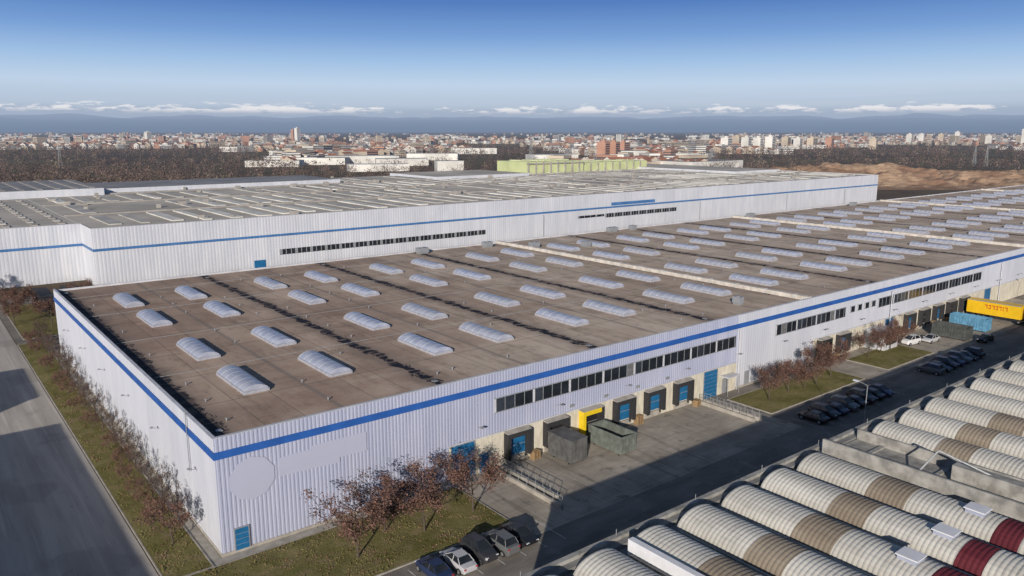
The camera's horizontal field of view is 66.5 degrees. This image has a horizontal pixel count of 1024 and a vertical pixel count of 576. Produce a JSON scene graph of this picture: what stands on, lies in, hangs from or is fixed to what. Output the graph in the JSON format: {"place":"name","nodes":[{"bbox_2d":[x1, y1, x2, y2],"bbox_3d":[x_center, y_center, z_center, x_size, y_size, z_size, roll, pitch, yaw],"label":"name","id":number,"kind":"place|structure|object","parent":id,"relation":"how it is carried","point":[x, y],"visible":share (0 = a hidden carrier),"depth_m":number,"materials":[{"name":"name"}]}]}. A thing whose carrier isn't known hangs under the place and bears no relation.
{"place":"outdoors","nodes":[
{"label":"outdoors","id":0,"kind":"place"},
{"bbox_2d":[6,304,57,338],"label":"grass lawn","id":1,"kind":"structure","parent":0,"point":[23,322],"depth_m":166.98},
{"bbox_2d":[0,291,29,325],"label":"deciduous tree","id":2,"kind":"object","parent":1,"relation":"on","point":[18,301],"visible":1,"depth_m":161.85,"materials":[{"name":"brown plant"}]},
{"bbox_2d":[0,284,38,313],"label":"deciduous tree","id":3,"kind":"object","parent":1,"relation":"on","point":[9,294],"visible":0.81,"depth_m":170.74,"materials":[{"name":"brown plant"}]},
{"bbox_2d":[28,295,55,325],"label":"deciduous tree","id":4,"kind":"object","parent":1,"relation":"on","point":[38,305],"visible":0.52,"depth_m":159.93,"materials":[{"name":"brown plant"}]},
{"bbox_2d":[31,287,54,311],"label":"shipping container","id":5,"kind":"object","parent":1,"relation":"on","point":[45,293],"visible":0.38,"depth_m":175.87,"materials":[{"name":"metal"}]},
{"bbox_2d":[0,319,157,575],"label":"side road","id":6,"kind":"structure","parent":0,"point":[60,514],"depth_m":86.11,"materials":[{"name":"asphalt"}]},
{"bbox_2d":[19,342,211,575],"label":"grass lawn","id":7,"kind":"structure","parent":0,"point":[44,375],"depth_m":90.08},
{"bbox_2d":[36,354,52,369],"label":"deciduous tree","id":8,"kind":"object","parent":7,"relation":"on","point":[45,358],"visible":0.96,"depth_m":130.77,"materials":[{"name":"brown plant"}]},
{"bbox_2d":[42,334,58,361],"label":"bare tree","id":9,"kind":"object","parent":7,"relation":"on","point":[50,343],"visible":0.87,"depth_m":136.40,"materials":[{"name":"brown plant"}]},
{"bbox_2d":[46,344,70,372],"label":"bare tree","id":10,"kind":"object","parent":7,"relation":"on","point":[58,354],"visible":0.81,"depth_m":130.19,"materials":[{"name":"brown plant"}]},
{"bbox_2d":[51,368,68,385],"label":"deciduous tree","id":11,"kind":"object","parent":7,"relation":"on","point":[55,379],"visible":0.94,"depth_m":122.05,"materials":[{"name":"brown plant"}]},
{"bbox_2d":[57,353,80,383],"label":"bare tree","id":12,"kind":"object","parent":7,"relation":"on","point":[69,361],"visible":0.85,"depth_m":124.68,"materials":[{"name":"brown plant"}]},
{"bbox_2d":[66,396,83,410],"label":"deciduous tree","id":13,"kind":"object","parent":7,"relation":"on","point":[75,400],"visible":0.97,"depth_m":112.67,"materials":[{"name":"brown plant"}]},
{"bbox_2d":[79,382,97,412],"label":"bare tree","id":14,"kind":"object","parent":7,"relation":"on","point":[83,389],"visible":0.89,"depth_m":111.91,"materials":[{"name":"brown plant"}]},
{"bbox_2d":[77,410,99,428],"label":"deciduous tree","id":15,"kind":"object","parent":7,"relation":"on","point":[88,414],"visible":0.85,"depth_m":105.94,"materials":[{"name":"brown plant"}]},
{"bbox_2d":[82,389,106,422],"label":"bare tree","id":16,"kind":"object","parent":7,"relation":"on","point":[94,402],"visible":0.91,"depth_m":107.83,"materials":[{"name":"brown plant"}]},
{"bbox_2d":[89,400,109,431],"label":"bare tree","id":17,"kind":"object","parent":7,"relation":"on","point":[101,416],"visible":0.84,"depth_m":104.85,"materials":[{"name":"brown plant"}]},
{"bbox_2d":[100,429,116,449],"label":"deciduous tree","id":18,"kind":"object","parent":7,"relation":"on","point":[105,440],"visible":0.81,"depth_m":98.71,"materials":[{"name":"brown plant"}]},
{"bbox_2d":[99,409,122,439],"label":"bare tree","id":19,"kind":"object","parent":7,"relation":"on","point":[111,419],"visible":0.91,"depth_m":101.25,"materials":[{"name":"brown plant"}]},
{"bbox_2d":[106,418,131,451],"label":"bare tree","id":20,"kind":"object","parent":7,"relation":"on","point":[123,426],"visible":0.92,"depth_m":97.85,"materials":[{"name":"brown plant"}]},
{"bbox_2d":[111,442,133,464],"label":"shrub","id":21,"kind":"object","parent":7,"relation":"on","point":[119,452],"visible":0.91,"depth_m":93.91,"materials":[{"name":"brown plant"}]},
{"bbox_2d":[113,461,133,480],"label":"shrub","id":22,"kind":"object","parent":7,"relation":"on","point":[123,468],"visible":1,"depth_m":89.89,"materials":[{"name":"brown plant"}]},
{"bbox_2d":[116,429,138,461],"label":"bare tree","id":23,"kind":"object","parent":7,"relation":"on","point":[126,435],"visible":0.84,"depth_m":95.29,"materials":[{"name":"brown plant"}]},
{"bbox_2d":[123,435,143,470],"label":"bare tree","id":24,"kind":"object","parent":7,"relation":"on","point":[132,448],"visible":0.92,"depth_m":92.90,"materials":[{"name":"brown plant"}]},
{"bbox_2d":[123,476,144,496],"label":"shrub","id":25,"kind":"object","parent":7,"relation":"on","point":[129,484],"visible":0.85,"depth_m":86.14,"materials":[{"name":"brown plant"}]},
{"bbox_2d":[125,449,151,481],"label":"bare tree","id":26,"kind":"object","parent":7,"relation":"on","point":[139,456],"visible":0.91,"depth_m":89.09,"materials":[{"name":"brown plant"}]},
{"bbox_2d":[131,485,153,505],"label":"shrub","id":27,"kind":"object","parent":7,"relation":"on","point":[141,493],"visible":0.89,"depth_m":84.04,"materials":[{"name":"brown plant"}]},
{"bbox_2d":[135,457,161,499],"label":"bare tree","id":28,"kind":"object","parent":7,"relation":"on","point":[146,480],"visible":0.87,"depth_m":85.37,"materials":[{"name":"brown plant"}]},
{"bbox_2d":[137,491,169,520],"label":"deciduous tree","id":29,"kind":"object","parent":7,"relation":"on","point":[145,502],"visible":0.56,"depth_m":80.62,"materials":[{"name":"brown plant"}]},
{"bbox_2d":[144,465,176,506],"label":"bare tree","id":30,"kind":"object","parent":7,"relation":"on","point":[162,475],"visible":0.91,"depth_m":82.96,"materials":[{"name":"brown plant"}]},
{"bbox_2d":[132,496,194,543],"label":"deciduous tree","id":31,"kind":"object","parent":7,"relation":"on","point":[174,507],"visible":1,"depth_m":75.62,"materials":[{"name":"brown plant"}]},
{"bbox_2d":[158,481,187,525],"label":"bare tree","id":32,"kind":"object","parent":7,"relation":"on","point":[173,496],"visible":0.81,"depth_m":79.83,"materials":[{"name":"brown plant"}]},
{"bbox_2d":[191,487,509,575],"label":"grass lawn","id":33,"kind":"structure","parent":0,"point":[414,550],"depth_m":76.30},
{"bbox_2d":[48,379,507,575],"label":"grass tufts","id":34,"kind":"object","parent":33,"relation":"on","point":[92,455],"visible":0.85,"depth_m":78.39,"materials":[{"name":"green plant"}]},
{"bbox_2d":[299,465,402,557],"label":"deciduous tree","id":35,"kind":"object","parent":33,"relation":"on","point":[376,510],"visible":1,"depth_m":72.93,"materials":[{"name":"brown plant"}]},
{"bbox_2d":[351,470,406,531],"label":"deciduous tree","id":36,"kind":"object","parent":33,"relation":"on","point":[385,480],"visible":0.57,"depth_m":78.72,"materials":[{"name":"brown plant"}]},
{"bbox_2d":[383,457,452,531],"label":"deciduous tree","id":37,"kind":"object","parent":33,"relation":"on","point":[433,491],"visible":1,"depth_m":78.23,"materials":[{"name":"brown plant"}]},
{"bbox_2d":[426,446,511,511],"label":"deciduous tree","id":38,"kind":"object","parent":33,"relation":"on","point":[454,476],"visible":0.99,"depth_m":82.49,"materials":[{"name":"brown plant"}]},
{"bbox_2d":[0,113,1023,131],"bbox_3d":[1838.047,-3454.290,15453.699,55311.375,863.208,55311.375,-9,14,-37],"label":"mountains","id":39,"kind":"structure","parent":0,"point":[911,122],"depth_m":29386.89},
{"bbox_2d":[0,294,1023,575],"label":"site asphalt pavement","id":40,"kind":"structure","parent":0,"point":[910,384],"depth_m":96.26,"materials":[{"name":"asphalt"}]},
{"bbox_2d":[17,342,213,575],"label":"kerb","id":41,"kind":"structure","parent":40,"relation":"on","point":[140,542],"depth_m":88.25,"materials":[{"name":"concrete"}]},
{"bbox_2d":[187,486,510,575],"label":"kerb","id":42,"kind":"structure","parent":40,"relation":"on","point":[393,569],"depth_m":75.62,"materials":[{"name":"concrete"}]},
{"bbox_2d":[415,555,453,575],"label":"parked car","id":43,"kind":"object","parent":40,"relation":"on","point":[428,565],"visible":1,"depth_m":70.99,"materials":[{"name":"blue paint"}]},
{"bbox_2d":[439,547,477,575],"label":"parked car","id":44,"kind":"object","parent":40,"relation":"on","point":[460,561],"visible":0.98,"depth_m":72.22,"materials":[{"name":"silver paint"}]},
{"bbox_2d":[459,532,498,564],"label":"parked car","id":45,"kind":"object","parent":40,"relation":"on","point":[479,548],"visible":0.94,"depth_m":74.05,"materials":[{"name":"paint"}]},
{"bbox_2d":[482,529,520,556],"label":"parked car","id":46,"kind":"object","parent":40,"relation":"on","point":[504,542],"visible":0.88,"depth_m":74.97,"materials":[{"name":"grey paint"}]},
{"bbox_2d":[500,521,538,547],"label":"parked car","id":47,"kind":"object","parent":40,"relation":"on","point":[523,534],"visible":0.86,"depth_m":77.08,"materials":[{"name":"black paint"}]},
{"bbox_2d":[53,185,1023,557],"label":"warehouse","id":48,"kind":"structure","parent":40,"relation":"on","point":[251,405],"depth_m":117.65,"materials":[{"name":"metal"}]},
{"bbox_2d":[233,288,990,550],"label":"doors and loading docks","id":49,"kind":"structure","parent":48,"relation":"in","point":[519,439],"depth_m":107.60,"materials":[{"name":"blue paint"}]},
{"bbox_2d":[494,272,981,413],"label":"ribbon windows","id":50,"kind":"structure","parent":48,"relation":"in","point":[522,398],"depth_m":112.38,"materials":[{"name":"black glass"}]},
{"bbox_2d":[408,354,991,575],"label":"parking markings","id":51,"kind":"object","parent":40,"relation":"on","point":[565,538],"visible":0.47,"depth_m":80.00,"materials":[{"name":"paint"}]},
{"bbox_2d":[727,369,864,413],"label":"kerb","id":52,"kind":"structure","parent":40,"relation":"on","point":[794,404],"depth_m":118.34,"materials":[{"name":"concrete"}]},
{"bbox_2d":[797,409,830,424],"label":"parked car","id":53,"kind":"object","parent":40,"relation":"on","point":[819,417],"visible":1,"depth_m":108.98,"materials":[{"name":"black paint"}]},
{"bbox_2d":[807,402,840,420],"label":"parked car","id":54,"kind":"object","parent":40,"relation":"on","point":[828,410],"visible":0.77,"depth_m":110.58,"materials":[{"name":"paint"}]},
{"bbox_2d":[826,401,850,414],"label":"parked car","id":55,"kind":"object","parent":40,"relation":"on","point":[842,409],"visible":0.55,"depth_m":111.76,"materials":[{"name":"blue paint"}]},
{"bbox_2d":[827,394,859,411],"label":"parked car","id":56,"kind":"object","parent":40,"relation":"on","point":[848,403],"visible":0.81,"depth_m":113.78,"materials":[{"name":"grey paint"}]},
{"bbox_2d":[843,394,868,407],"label":"parked car","id":57,"kind":"object","parent":40,"relation":"on","point":[859,400],"visible":0.5,"depth_m":114.97,"materials":[{"name":"black paint"}]},
{"bbox_2d":[846,387,877,403],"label":"parked car","id":58,"kind":"object","parent":40,"relation":"on","point":[871,398],"visible":0.76,"depth_m":117.02,"materials":[{"name":"paint"}]},
{"bbox_2d":[861,387,886,399],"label":"parked car","id":59,"kind":"object","parent":40,"relation":"on","point":[878,394],"visible":0.47,"depth_m":118.05,"materials":[{"name":"black paint"}]},
{"bbox_2d":[863,383,894,396],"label":"parked car","id":60,"kind":"object","parent":40,"relation":"on","point":[884,389],"visible":0.7,"depth_m":120.14,"materials":[{"name":"blue paint"}]},
{"bbox_2d":[916,362,945,375],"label":"parked car","id":61,"kind":"object","parent":40,"relation":"on","point":[936,369],"visible":1,"depth_m":130.48,"materials":[{"name":"grey paint"}]},
{"bbox_2d":[930,355,959,368],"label":"parked car","id":62,"kind":"object","parent":40,"relation":"on","point":[949,361],"visible":0.69,"depth_m":133.86,"materials":[{"name":"paint"}]},
{"bbox_2d":[944,350,972,362],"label":"parked car","id":63,"kind":"object","parent":40,"relation":"on","point":[964,357],"visible":0.69,"depth_m":137.16,"materials":[{"name":"grey paint"}]},
{"bbox_2d":[957,346,985,357],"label":"parked car","id":64,"kind":"object","parent":40,"relation":"on","point":[979,352],"visible":0.74,"depth_m":139.85,"materials":[{"name":"paint"}]},
{"bbox_2d":[977,333,994,342],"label":"parked car","id":65,"kind":"object","parent":40,"relation":"on","point":[985,337],"visible":1,"depth_m":150.27,"materials":[{"name":"black paint"}]},
{"bbox_2d":[0,132,1023,575],"bbox_3d":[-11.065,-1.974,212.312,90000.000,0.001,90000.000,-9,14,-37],"label":"ground","id":66,"kind":"structure","parent":0,"point":[470,162],"depth_m":1185.79,"materials":[{"name":"soil"}]},
{"bbox_2d":[0,179,104,199],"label":"warehouse","id":67,"kind":"structure","parent":66,"relation":"on","point":[34,189],"depth_m":305.40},
{"bbox_2d":[44,341,220,560],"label":"footpath","id":68,"kind":"structure","parent":66,"relation":"on","point":[202,541],"depth_m":81.63,"materials":[{"name":"concrete"}]},
{"bbox_2d":[211,483,453,565],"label":"footpath","id":69,"kind":"structure","parent":66,"relation":"on","point":[266,546],"depth_m":77.46,"materials":[{"name":"concrete"}]},
{"bbox_2d":[0,164,877,288],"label":"warehouse","id":70,"kind":"structure","parent":66,"relation":"on","point":[127,231],"depth_m":274.09,"materials":[{"name":"white metal"}]},
{"bbox_2d":[254,194,844,267],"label":"windows and door","id":71,"kind":"structure","parent":70,"relation":"in","point":[258,263],"depth_m":261.10,"materials":[{"name":"black glass"}]},
{"bbox_2d":[245,148,678,171],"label":"industrial sheds","id":72,"kind":"object","parent":66,"relation":"on","point":[440,164],"visible":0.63,"depth_m":927.98,"materials":[{"name":"metal"}]},
{"bbox_2d":[0,132,1023,167],"bbox_3d":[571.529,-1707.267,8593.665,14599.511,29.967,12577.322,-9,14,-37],"label":"distant town","id":73,"kind":"object","parent":66,"relation":"on","point":[690,154],"visible":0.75,"depth_m":1880.54,"materials":[{"name":"concrete"}]},
{"bbox_2d":[0,133,1023,182],"bbox_3d":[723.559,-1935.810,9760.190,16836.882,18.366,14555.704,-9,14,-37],"label":"distant woodland","id":74,"kind":"object","parent":66,"relation":"on","point":[52,173],"visible":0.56,"depth_m":967.82,"materials":[{"name":"plant"}]},
{"bbox_2d":[497,158,646,173],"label":"lime green hall","id":75,"kind":"structure","parent":66,"relation":"on","point":[549,165],"depth_m":477.41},
{"bbox_2d":[597,140,609,154],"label":"apartment block","id":76,"kind":"structure","parent":66,"relation":"on","point":[603,147],"depth_m":1126.79,"materials":[{"name":"brick"}]},
{"bbox_2d":[610,140,619,153],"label":"apartment block","id":77,"kind":"structure","parent":66,"relation":"on","point":[614,147],"depth_m":1135.48,"materials":[{"name":"brick"}]},
{"bbox_2d":[741,135,751,146],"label":"apartment block","id":78,"kind":"structure","parent":66,"relation":"on","point":[746,140],"depth_m":1467.83,"materials":[{"name":"concrete"}]},
{"bbox_2d":[753,136,763,146],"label":"apartment block","id":79,"kind":"structure","parent":66,"relation":"on","point":[758,141],"depth_m":1486.79,"materials":[{"name":"concrete"}]},
{"bbox_2d":[765,135,775,148],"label":"apartment block","id":80,"kind":"structure","parent":66,"relation":"on","point":[769,141],"depth_m":1505.84,"materials":[{"name":"concrete"}]},
{"bbox_2d":[767,162,1023,189],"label":"earth mound","id":81,"kind":"object","parent":66,"relation":"on","point":[892,176],"visible":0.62,"depth_m":586.54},
{"bbox_2d":[0,0,1023,118],"label":"sky","id":82,"kind":"structure","parent":0,"point":[639,59],"materials":[{"name":"blue"}]},
{"bbox_2d":[455,397,801,535],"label":"yard pavement","id":83,"kind":"structure","parent":0,"point":[676,443],"depth_m":95.34,"materials":[{"name":"concrete"}]},
{"bbox_2d":[494,461,562,509],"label":"ramp handrail","id":84,"kind":"object","parent":83,"relation":"on","point":[542,496],"visible":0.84,"depth_m":87.53,"materials":[{"name":"metal"}]},
{"bbox_2d":[501,458,558,499],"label":"ramp handrail","id":85,"kind":"object","parent":83,"relation":"on","point":[537,485],"visible":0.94,"depth_m":89.35,"materials":[{"name":"metal"}]},
{"bbox_2d":[530,448,540,460],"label":"pallet stack","id":86,"kind":"object","parent":83,"relation":"on","point":[535,454],"visible":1,"depth_m":96.68,"materials":[{"name":"brown wood"}]},
{"bbox_2d":[548,426,587,463],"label":"waste compactor","id":87,"kind":"object","parent":83,"relation":"on","point":[568,445],"visible":1,"depth_m":95.92,"materials":[{"name":"paint"}]},
{"bbox_2d":[588,419,636,454],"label":"waste skip","id":88,"kind":"object","parent":83,"relation":"on","point":[613,437],"visible":1,"depth_m":99.65,"materials":[{"name":"paint"}]},
{"bbox_2d":[700,394,755,421],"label":"ramp handrail","id":89,"kind":"object","parent":83,"relation":"on","point":[731,412],"visible":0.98,"depth_m":112.33,"materials":[{"name":"metal"}]},
{"bbox_2d":[703,393,759,420],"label":"ramp handrail","id":90,"kind":"object","parent":83,"relation":"on","point":[735,410],"visible":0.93,"depth_m":113.05,"materials":[{"name":"metal"}]},
{"bbox_2d":[520,352,1023,575],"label":"vaulted warehouse","id":91,"kind":"structure","parent":0,"point":[931,484],"depth_m":59.80,"materials":[{"name":"metal"}]},
{"bbox_2d":[729,368,862,412],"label":"grass lawn","id":92,"kind":"structure","parent":0,"point":[780,398],"depth_m":121.48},
{"bbox_2d":[753,362,788,399],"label":"deciduous tree","id":93,"kind":"object","parent":92,"relation":"on","point":[778,375],"visible":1,"depth_m":116.76,"materials":[{"name":"brown plant"}]},
{"bbox_2d":[771,357,809,391],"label":"deciduous tree","id":94,"kind":"object","parent":92,"relation":"on","point":[795,369],"visible":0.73,"depth_m":119.98,"materials":[{"name":"brown plant"}]},
{"bbox_2d":[794,361,817,388],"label":"deciduous tree","id":95,"kind":"object","parent":92,"relation":"on","point":[808,377],"visible":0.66,"depth_m":121.70,"materials":[{"name":"brown plant"}]},
{"bbox_2d":[799,336,839,383],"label":"deciduous tree","id":96,"kind":"object","parent":92,"relation":"on","point":[829,362],"visible":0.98,"depth_m":124.19,"materials":[{"name":"brown plant"}]},
{"bbox_2d":[812,337,851,375],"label":"deciduous tree","id":97,"kind":"object","parent":92,"relation":"on","point":[842,346],"visible":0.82,"depth_m":128.49,"materials":[{"name":"brown plant"}]},
{"bbox_2d":[847,345,932,368],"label":"grass lawn","id":98,"kind":"structure","parent":0,"point":[893,357],"depth_m":140.44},
{"bbox_2d":[850,327,893,357],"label":"deciduous tree","id":99,"kind":"object","parent":98,"relation":"on","point":[861,339],"visible":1,"depth_m":138.74,"materials":[{"name":"brown plant"}]},
{"bbox_2d":[868,321,897,352],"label":"deciduous tree","id":100,"kind":"object","parent":98,"relation":"on","point":[891,334],"visible":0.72,"depth_m":141.71,"materials":[{"name":"brown plant"}]},
{"bbox_2d":[885,323,906,349],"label":"deciduous tree","id":101,"kind":"object","parent":98,"relation":"on","point":[899,332],"visible":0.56,"depth_m":143.18,"materials":[{"name":"brown plant"}]},
{"bbox_2d":[889,314,918,345],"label":"deciduous tree","id":102,"kind":"object","parent":98,"relation":"on","point":[914,326],"visible":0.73,"depth_m":146.24,"materials":[{"name":"brown plant"}]},
{"bbox_2d":[811,298,1023,380],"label":"yard pavement","id":103,"kind":"structure","parent":0,"point":[942,346],"depth_m":145.44,"materials":[{"name":"concrete"}]},
{"bbox_2d":[848,344,934,369],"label":"kerb","id":104,"kind":"structure","parent":103,"relation":"on","point":[893,367],"depth_m":138.13,"materials":[{"name":"concrete"}]},
{"bbox_2d":[900,334,921,345],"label":"parked car","id":105,"kind":"object","parent":103,"relation":"on","point":[910,339],"visible":0.92,"depth_m":148.32,"materials":[{"name":"white paint"}]},
{"bbox_2d":[922,333,940,343],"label":"parked car","id":106,"kind":"object","parent":103,"relation":"on","point":[930,338],"visible":1,"depth_m":149.96,"materials":[{"name":"silver paint"}]},
{"bbox_2d":[931,320,973,340],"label":"waste skip","id":107,"kind":"object","parent":103,"relation":"on","point":[957,331],"visible":0.96,"depth_m":152.79,"materials":[{"name":"paint"}]},
{"bbox_2d":[949,312,992,331],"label":"shipping container","id":108,"kind":"object","parent":103,"relation":"on","point":[981,323],"visible":0.75,"depth_m":159.24,"materials":[{"name":"metal"}]},
{"bbox_2d":[966,297,1023,324],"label":"articulated truck","id":109,"kind":"object","parent":103,"relation":"on","point":[990,307],"visible":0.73,"depth_m":166.77,"materials":[{"name":"metal"}]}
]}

